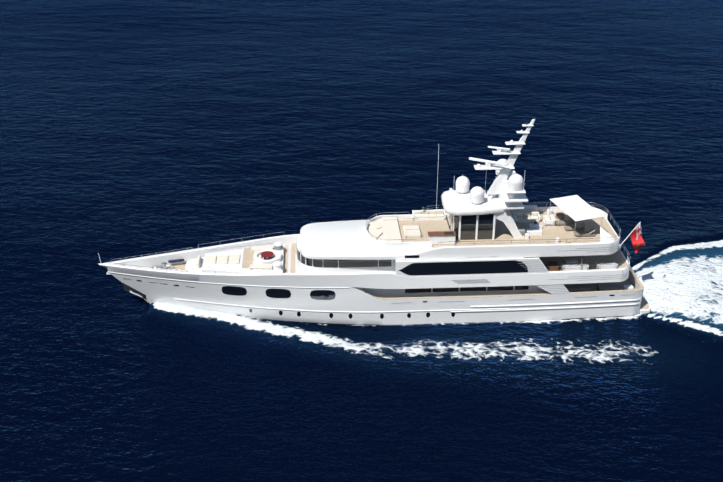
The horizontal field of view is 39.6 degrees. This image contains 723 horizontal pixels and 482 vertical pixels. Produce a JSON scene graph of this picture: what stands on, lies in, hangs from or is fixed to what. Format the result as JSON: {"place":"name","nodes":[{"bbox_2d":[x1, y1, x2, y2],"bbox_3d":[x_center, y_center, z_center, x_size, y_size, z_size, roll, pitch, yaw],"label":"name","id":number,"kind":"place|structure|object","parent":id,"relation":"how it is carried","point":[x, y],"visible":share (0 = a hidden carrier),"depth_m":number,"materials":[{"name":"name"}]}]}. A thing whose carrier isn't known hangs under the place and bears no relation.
{"place":"outdoors","nodes":[
{"label":"outdoors","id":0,"kind":"place"},
{"bbox_2d":[0,0,722,481],"bbox_3d":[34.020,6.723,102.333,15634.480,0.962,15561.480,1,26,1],"label":"sea water","id":1,"kind":"structure","parent":0,"point":[134,128],"depth_m":125.00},
{"bbox_2d":[107,263,642,324],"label":"hull","id":2,"kind":"object","parent":1,"relation":"in","point":[355,299],"visible":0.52,"depth_m":99.77,"materials":[{"name":"white paint"}]},
{"bbox_2d":[123,283,146,299],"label":"anchor","id":3,"kind":"object","parent":2,"relation":"on","point":[127,288],"visible":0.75,"depth_m":101.86,"materials":[{"name":"grey metal"}]},
{"bbox_2d":[108,271,348,287],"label":"knuckle line","id":4,"kind":"object","parent":2,"relation":"on","point":[231,284],"visible":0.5,"depth_m":98.48,"materials":[{"name":"white paint"}]},
{"bbox_2d":[221,285,247,295],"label":"window frame","id":5,"kind":"object","parent":2,"relation":"attached to","point":[236,286],"visible":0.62,"depth_m":98.86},
{"bbox_2d":[222,286,246,295],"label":"hull window","id":6,"kind":"structure","parent":5,"relation":"in","point":[234,290],"depth_m":98.97,"materials":[{"name":"black glass"}]},
{"bbox_2d":[202,245,283,272],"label":"trunk","id":7,"kind":"object","parent":2,"relation":"on","point":[219,268],"visible":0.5,"depth_m":100.01,"materials":[{"name":"white paint"}]},
{"bbox_2d":[204,246,272,270],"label":"sun pads","id":8,"kind":"object","parent":7,"relation":"on","point":[223,259],"visible":0.98,"depth_m":100.68,"materials":[{"name":"beige fabric"}]},
{"bbox_2d":[241,248,253,271],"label":"deck floor","id":9,"kind":"structure","parent":7,"relation":"on","point":[248,254],"depth_m":101.17,"materials":[{"name":"beige wood"}]},
{"bbox_2d":[261,251,273,256],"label":"round table","id":10,"kind":"object","parent":7,"relation":"on","point":[267,254],"visible":1,"depth_m":100.88,"materials":[{"name":"red"}]},
{"bbox_2d":[253,249,281,264],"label":"round seat","id":11,"kind":"object","parent":7,"relation":"on","point":[256,259],"visible":0.83,"depth_m":100.55,"materials":[{"name":"white fabric"}]},
{"bbox_2d":[258,254,276,259],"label":"sofa cushion","id":12,"kind":"object","parent":7,"relation":"on","point":[273,256],"visible":0.23,"depth_m":101.19,"materials":[{"name":"beige fabric"}]},
{"bbox_2d":[273,261,281,270],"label":"vent","id":13,"kind":"object","parent":7,"relation":"on","point":[277,265],"visible":0.96,"depth_m":98.93,"materials":[{"name":"white paint"}]},
{"bbox_2d":[274,242,281,250],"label":"vent","id":14,"kind":"object","parent":7,"relation":"on","point":[277,244],"visible":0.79,"depth_m":102.84,"materials":[{"name":"white paint"}]},
{"bbox_2d":[264,288,291,298],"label":"window frame","id":15,"kind":"object","parent":2,"relation":"attached to","point":[278,288],"visible":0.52,"depth_m":98.44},
{"bbox_2d":[265,289,290,297],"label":"hull window","id":16,"kind":"structure","parent":15,"relation":"in","point":[278,293],"depth_m":98.50,"materials":[{"name":"black glass"}]},
{"bbox_2d":[309,289,336,300],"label":"window frame","id":17,"kind":"object","parent":2,"relation":"attached to","point":[323,289],"visible":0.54,"depth_m":98.16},
{"bbox_2d":[310,290,335,299],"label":"hull window","id":18,"kind":"structure","parent":17,"relation":"in","point":[322,294],"depth_m":98.22,"materials":[{"name":"black glass"}]},
{"bbox_2d":[175,298,510,312],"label":"rub rail","id":19,"kind":"object","parent":2,"relation":"on","point":[349,311],"visible":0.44,"depth_m":99.45,"materials":[{"name":"white paint"}]},
{"bbox_2d":[99,234,629,288],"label":"bulwark","id":20,"kind":"object","parent":2,"relation":"on","point":[374,280],"visible":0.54,"depth_m":98.37,"materials":[{"name":"white paint"}]},
{"bbox_2d":[168,259,183,262],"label":"bow bench","id":21,"kind":"object","parent":20,"relation":"attached to","point":[176,260],"visible":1,"depth_m":102.36,"materials":[{"name":"blue fabric"}]},
{"bbox_2d":[166,263,185,270],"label":"foredeck","id":22,"kind":"object","parent":20,"relation":"on","point":[180,267],"visible":0.19,"depth_m":102.53,"materials":[{"name":"beige wood"}]},
{"bbox_2d":[151,262,174,269],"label":"windlass","id":23,"kind":"object","parent":22,"relation":"on","point":[164,264],"depth_m":101.50,"materials":[{"name":"silver metal"}]},
{"bbox_2d":[185,257,203,271],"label":"trunk","id":24,"kind":"object","parent":20,"relation":"on","point":[190,265],"visible":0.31,"depth_m":100.77,"materials":[{"name":"white paint"}]},
{"bbox_2d":[196,255,200,268],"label":"trunk backrest","id":25,"kind":"object","parent":24,"relation":"on","point":[198,262],"visible":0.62,"depth_m":100.25,"materials":[{"name":"beige"}]},
{"bbox_2d":[283,244,295,272],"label":"fore deck paint","id":26,"kind":"object","parent":20,"relation":"on","point":[289,258],"visible":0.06,"depth_m":102.06,"materials":[{"name":"white paint"}]},
{"bbox_2d":[284,243,295,272],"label":"deck floor","id":27,"kind":"structure","parent":26,"relation":"on","point":[293,246],"depth_m":102.17,"materials":[{"name":"beige wood"}]},
{"bbox_2d":[296,235,394,272],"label":"wheelhouse","id":28,"kind":"object","parent":20,"relation":"on","point":[349,263],"depth_m":98.46,"materials":[{"name":"white paint"}]},
{"bbox_2d":[296,246,378,267],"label":"window mullions","id":29,"kind":"object","parent":28,"relation":"attached to","point":[322,261],"visible":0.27,"depth_m":98.33,"materials":[{"name":"metal"}]},
{"bbox_2d":[300,207,619,259],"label":"upper deck superstructure","id":30,"kind":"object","parent":28,"relation":"on","point":[341,240],"depth_m":97.61,"materials":[{"name":"white paint"}]},
{"bbox_2d":[368,219,400,241],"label":"sunpad","id":31,"kind":"object","parent":30,"relation":"on","point":[390,229],"visible":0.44,"depth_m":100.63,"materials":[{"name":"beige fabric"}]},
{"bbox_2d":[369,217,396,228],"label":"bolster","id":32,"kind":"object","parent":31,"relation":"on","point":[374,224],"visible":0.85,"depth_m":101.95,"materials":[{"name":"beige fabric"}]},
{"bbox_2d":[372,231,401,241],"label":"bolster","id":33,"kind":"object","parent":31,"relation":"on","point":[377,234],"visible":0.65,"depth_m":99.01,"materials":[{"name":"beige fabric"}]},
{"bbox_2d":[366,214,432,247],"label":"bulwark","id":34,"kind":"object","parent":30,"relation":"on","point":[371,239],"visible":0.71,"depth_m":97.90,"materials":[{"name":"white paint"}]},
{"bbox_2d":[402,225,420,237],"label":"sunpad","id":35,"kind":"object","parent":30,"relation":"on","point":[415,231],"visible":0.9,"depth_m":100.36,"materials":[{"name":"beige fabric"}]},
{"bbox_2d":[405,255,418,257],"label":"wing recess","id":36,"kind":"object","parent":30,"relation":"attached to","point":[411,256],"visible":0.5,"depth_m":97.05,"materials":[{"name":"black glass"}]},
{"bbox_2d":[398,219,454,247],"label":"sun deck","id":37,"kind":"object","parent":30,"relation":"on","point":[426,226],"visible":0.29,"depth_m":101.90,"materials":[{"name":"beige wood"}]},
{"bbox_2d":[428,236,455,244],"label":"bar body","id":38,"kind":"object","parent":30,"relation":"on","point":[436,240],"visible":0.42,"depth_m":98.15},
{"bbox_2d":[428,231,456,235],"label":"bar top","id":39,"kind":"object","parent":38,"relation":"on","point":[437,233],"visible":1,"depth_m":98.30,"materials":[{"name":"brown wood"}]},
{"bbox_2d":[449,213,495,239],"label":"hardtop pillars","id":40,"kind":"structure","parent":30,"relation":"on","point":[476,233],"depth_m":98.83,"materials":[{"name":"white metal"}]},
{"bbox_2d":[441,190,504,239],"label":"hardtop","id":41,"kind":"object","parent":40,"relation":"on","point":[453,205],"depth_m":98.66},
{"bbox_2d":[436,150,524,210],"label":"whip antennas","id":42,"kind":"object","parent":41,"relation":"on","point":[462,182],"visible":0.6,"depth_m":99.55,"materials":[{"name":"white"}]},
{"bbox_2d":[456,130,523,204],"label":"satellite domes","id":43,"kind":"structure","parent":41,"relation":"on","point":[515,184],"depth_m":97.87,"materials":[{"name":"white plastic"}]},
{"bbox_2d":[497,171,527,209],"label":"mast base","id":44,"kind":"object","parent":41,"relation":"on","point":[508,198],"visible":0.62,"depth_m":97.77,"materials":[{"name":"white metal"}]},
{"bbox_2d":[469,146,509,166],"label":"radar antennas","id":45,"kind":"object","parent":44,"relation":"attached to","point":[488,163],"visible":1,"depth_m":97.59,"materials":[{"name":"white paint"}]},
{"bbox_2d":[486,119,534,198],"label":"mast","id":46,"kind":"object","parent":44,"relation":"on","point":[502,175],"visible":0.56,"depth_m":98.28,"materials":[{"name":"white metal"}]},
{"bbox_2d":[474,124,533,169],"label":"mast crossbars","id":47,"kind":"object","parent":46,"relation":"attached to","point":[496,166],"visible":0.79,"depth_m":97.40,"materials":[{"name":"white metal"}]},
{"bbox_2d":[412,205,555,238],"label":"sofas","id":48,"kind":"object","parent":30,"relation":"on","point":[533,229],"visible":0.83,"depth_m":102.95,"materials":[{"name":"white fabric"}]},
{"bbox_2d":[414,210,552,220],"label":"sofa cushions","id":49,"kind":"object","parent":48,"relation":"on","point":[439,214],"visible":0.88,"depth_m":103.33,"materials":[{"name":"white fabric"}]},
{"bbox_2d":[496,210,522,238],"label":"hardtop fins","id":50,"kind":"object","parent":30,"relation":"on","point":[506,218],"visible":0.48,"depth_m":98.89,"materials":[{"name":"white metal"}]},
{"bbox_2d":[518,228,524,234],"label":"grey cover","id":51,"kind":"object","parent":30,"relation":"on","point":[522,231],"visible":0.33,"depth_m":100.10,"materials":[{"name":"grey fabric"}]},
{"bbox_2d":[427,202,630,268],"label":"stainless tubes","id":52,"kind":"object","parent":30,"relation":"on","point":[555,239],"visible":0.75,"depth_m":98.14,"materials":[{"name":"white metal"}]},
{"bbox_2d":[447,212,617,245],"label":"sun deck","id":53,"kind":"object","parent":30,"relation":"on","point":[502,232],"visible":0.29,"depth_m":100.42,"materials":[{"name":"beige wood"}]},
{"bbox_2d":[556,212,564,218],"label":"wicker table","id":54,"kind":"object","parent":53,"relation":"on","point":[559,215],"visible":1,"depth_m":103.71,"materials":[{"name":"brown"}]},
{"bbox_2d":[555,221,594,236],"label":"lounger frames","id":55,"kind":"structure","parent":53,"relation":"on","point":[582,228],"depth_m":101.00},
{"bbox_2d":[547,209,559,242],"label":"armchairs","id":56,"kind":"object","parent":30,"relation":"on","point":[551,210],"visible":0.9,"depth_m":104.46,"materials":[{"name":"white fabric"}]},
{"bbox_2d":[555,218,594,234],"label":"lounger cushions","id":57,"kind":"object","parent":30,"relation":"on","point":[581,225],"visible":0.83,"depth_m":101.14,"materials":[{"name":"grey fabric"}]},
{"bbox_2d":[549,200,602,241],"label":"awning poles","id":58,"kind":"object","parent":30,"relation":"on","point":[575,221],"visible":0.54,"depth_m":99.09,"materials":[{"name":"white metal"}]},
{"bbox_2d":[550,195,603,220],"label":"canopy","id":59,"kind":"object","parent":58,"relation":"on","point":[575,207],"visible":1,"depth_m":100.17,"materials":[{"name":"white fabric"}]},
{"bbox_2d":[600,227,615,241],"bbox_3d":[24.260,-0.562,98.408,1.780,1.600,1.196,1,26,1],"label":"sun pad","id":60,"kind":"object","parent":30,"relation":"on","point":[604,234],"visible":0.63,"depth_m":98.36,"materials":[{"name":"white fabric"}]},
{"bbox_2d":[619,222,640,246],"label":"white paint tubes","id":61,"kind":"object","parent":30,"relation":"on","point":[629,234],"visible":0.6,"depth_m":102.26,"materials":[{"name":"white"}]},
{"bbox_2d":[112,212,599,270],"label":"stainless tubes","id":62,"kind":"object","parent":20,"relation":"on","point":[271,233],"visible":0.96,"depth_m":100.76,"materials":[{"name":"white metal"}]},
{"bbox_2d":[454,279,488,283],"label":"vent louvre","id":63,"kind":"object","parent":20,"relation":"attached to","point":[471,282],"visible":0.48,"depth_m":98.12,"materials":[{"name":"grey metal"}]},
{"bbox_2d":[523,258,548,272],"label":"panel","id":64,"kind":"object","parent":20,"relation":"on","point":[535,265],"depth_m":97.88,"materials":[{"name":"white paint"}]},
{"bbox_2d":[455,203,628,268],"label":"stainless tubes","id":65,"kind":"object","parent":20,"relation":"on","point":[584,242],"visible":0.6,"depth_m":98.65,"materials":[{"name":"white metal"}]},
{"bbox_2d":[529,251,627,270],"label":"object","id":66,"kind":"object","parent":20,"relation":"on","point":[616,257],"visible":0.04,"depth_m":101.84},
{"bbox_2d":[547,261,558,270],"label":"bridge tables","id":67,"kind":"object","parent":66,"relation":"on","point":[552,263],"visible":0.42,"depth_m":99.30,"materials":[{"name":"brown wood"}]},
{"bbox_2d":[560,244,620,270],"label":"sofa","id":68,"kind":"object","parent":66,"relation":"on","point":[575,261],"visible":0.33,"depth_m":99.29,"materials":[{"name":"white fabric"}]},
{"bbox_2d":[564,262,614,264],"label":"sofa cushion","id":69,"kind":"object","parent":68,"relation":"on","point":[599,263],"visible":0.06,"depth_m":99.35,"materials":[{"name":"white fabric"}]},
{"bbox_2d":[365,285,548,297],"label":"wall","id":70,"kind":"structure","parent":2,"relation":"on","point":[397,293],"depth_m":100.23,"materials":[{"name":"white paint"}]},
{"bbox_2d":[405,288,430,292],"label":"saloon window","id":71,"kind":"structure","parent":70,"relation":"attached to","point":[422,290],"depth_m":99.88,"materials":[{"name":"black glass"}]},
{"bbox_2d":[433,287,458,291],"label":"saloon window","id":72,"kind":"structure","parent":70,"relation":"attached to","point":[446,289],"depth_m":100.01,"materials":[{"name":"black glass"}]},
{"bbox_2d":[460,287,485,291],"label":"saloon window","id":73,"kind":"structure","parent":70,"relation":"attached to","point":[462,289],"depth_m":100.14,"materials":[{"name":"black glass"}]},
{"bbox_2d":[487,286,512,290],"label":"saloon window","id":74,"kind":"structure","parent":70,"relation":"attached to","point":[496,288],"depth_m":100.28,"materials":[{"name":"black glass"}]},
{"bbox_2d":[515,285,528,289],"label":"saloon window","id":75,"kind":"structure","parent":70,"relation":"attached to","point":[522,287],"depth_m":100.42,"materials":[{"name":"black glass"}]},
{"bbox_2d":[291,315,633,324],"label":"boot stripe","id":76,"kind":"object","parent":2,"relation":"attached to","point":[464,322],"depth_m":100.36,"materials":[{"name":"grey"}]},
{"bbox_2d":[372,288,641,298],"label":"cap rail","id":77,"kind":"object","parent":2,"relation":"on","point":[504,295],"visible":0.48,"depth_m":99.21,"materials":[{"name":"brown wood"}]},
{"bbox_2d":[450,300,641,312],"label":"rub rail","id":78,"kind":"object","parent":2,"relation":"on","point":[546,308],"visible":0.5,"depth_m":100.02,"materials":[{"name":"white paint"}]},
{"bbox_2d":[536,284,570,294],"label":"panel","id":79,"kind":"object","parent":2,"relation":"attached to","point":[550,287],"depth_m":99.13,"materials":[{"name":"white metal"}]},
{"bbox_2d":[540,285,567,293],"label":"wing grooves","id":80,"kind":"object","parent":79,"relation":"attached to","point":[554,288],"visible":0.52,"depth_m":99.11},
{"bbox_2d":[471,297,641,307],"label":"rub rail","id":81,"kind":"object","parent":2,"relation":"on","point":[556,303],"visible":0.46,"depth_m":99.86,"materials":[{"name":"white paint"}]},
{"bbox_2d":[590,278,634,290],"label":"teak deck","id":82,"kind":"object","parent":2,"relation":"on","point":[627,281],"depth_m":103.54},
{"bbox_2d":[563,283,622,291],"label":"side openings","id":83,"kind":"object","parent":82,"relation":"on","point":[585,287],"visible":0.21,"depth_m":101.20,"materials":[{"name":"grey"}]},
{"bbox_2d":[623,285,633,289],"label":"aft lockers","id":84,"kind":"object","parent":82,"relation":"on","point":[627,287],"visible":0.25,"depth_m":101.00,"materials":[{"name":"white paint"}]},
{"bbox_2d":[628,270,643,295],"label":"transom bulwark","id":85,"kind":"object","parent":2,"relation":"on","point":[634,282],"visible":0.29,"depth_m":102.95,"materials":[{"name":"white metal"}]},
{"bbox_2d":[629,266,643,287],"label":"transom cap","id":86,"kind":"object","parent":85,"relation":"on","point":[636,277],"visible":0.64,"depth_m":102.55,"materials":[{"name":"beige wood"}]},
{"bbox_2d":[630,224,644,252],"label":"ensign","id":87,"kind":"object","parent":2,"relation":"attached to","point":[638,242],"visible":0.94,"depth_m":102.42,"materials":[{"name":"red fabric"}]},
{"bbox_2d":[639,296,650,313],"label":"swim platform","id":88,"kind":"structure","parent":2,"relation":"attached to","point":[643,311],"depth_m":101.83,"materials":[{"name":"white paint"}]},
{"bbox_2d":[640,296,648,309],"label":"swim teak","id":89,"kind":"object","parent":88,"relation":"on","point":[644,305],"visible":0.35,"depth_m":102.65,"materials":[{"name":"beige wood"}]},
{"bbox_2d":[394,257,523,275],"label":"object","id":90,"kind":"structure","parent":0,"point":[400,264],"depth_m":97.30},
{"bbox_2d":[398,260,527,274],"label":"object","id":91,"kind":"structure","parent":0,"point":[472,267],"depth_m":97.49,"materials":[{"name":"black glass"}]},
{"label":"stainless steel tubes","id":92,"kind":"object","parent":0,"visible":0},
{"bbox_2d":[212,243,277,270],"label":"bulwark openings","id":93,"kind":"object","parent":92,"relation":"on","point":[241,268],"visible":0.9,"depth_m":99.12,"materials":[{"name":"white"}]}
]}

